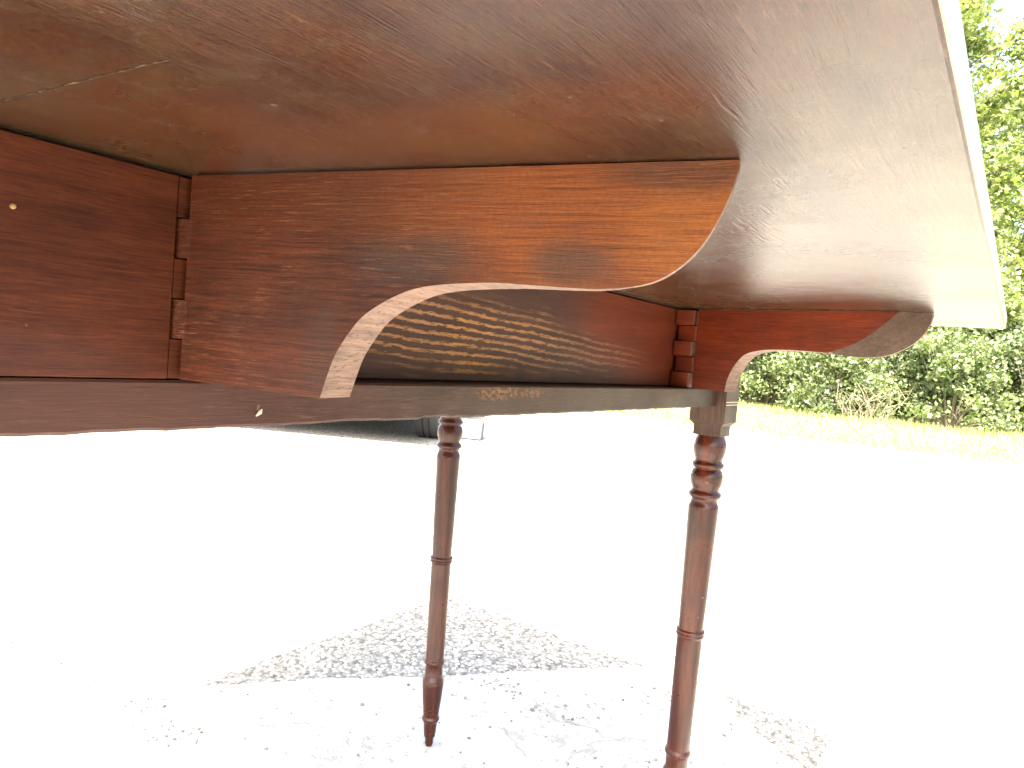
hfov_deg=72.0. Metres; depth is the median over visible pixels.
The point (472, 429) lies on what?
kerb block
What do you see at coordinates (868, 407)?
dry brush
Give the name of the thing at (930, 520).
yard
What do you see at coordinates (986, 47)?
tree
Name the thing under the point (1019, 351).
shrub
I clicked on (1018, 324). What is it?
shrub
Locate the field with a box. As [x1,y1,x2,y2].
[605,374,1023,460]
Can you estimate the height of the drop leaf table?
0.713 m
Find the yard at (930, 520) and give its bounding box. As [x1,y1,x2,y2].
[0,412,1023,767]
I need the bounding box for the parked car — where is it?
[413,416,440,437]
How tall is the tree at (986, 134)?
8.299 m
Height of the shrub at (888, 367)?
2.021 m
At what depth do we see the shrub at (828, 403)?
11.49 m
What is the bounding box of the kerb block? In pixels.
[461,418,484,440]
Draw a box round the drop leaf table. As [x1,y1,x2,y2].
[0,0,1006,767]
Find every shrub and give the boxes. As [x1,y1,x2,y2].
[738,351,838,411]
[761,352,899,413]
[770,351,904,421]
[845,326,1002,426]
[861,327,1023,434]
[894,258,1023,428]
[955,328,1023,433]
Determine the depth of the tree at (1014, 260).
14.22 m
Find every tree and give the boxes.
[813,66,1023,403]
[866,0,1023,415]
[973,81,1023,332]
[987,133,1023,335]
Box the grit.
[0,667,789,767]
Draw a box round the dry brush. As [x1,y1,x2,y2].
[834,375,917,424]
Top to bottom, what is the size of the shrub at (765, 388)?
2.075 m
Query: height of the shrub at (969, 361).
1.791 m
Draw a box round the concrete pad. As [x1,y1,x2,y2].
[0,666,799,767]
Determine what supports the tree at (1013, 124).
on the field
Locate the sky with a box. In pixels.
[745,0,1023,374]
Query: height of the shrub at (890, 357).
2.608 m
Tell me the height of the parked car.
1.510 m
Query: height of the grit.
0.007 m
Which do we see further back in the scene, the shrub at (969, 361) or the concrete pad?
the shrub at (969, 361)
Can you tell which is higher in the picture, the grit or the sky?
the sky

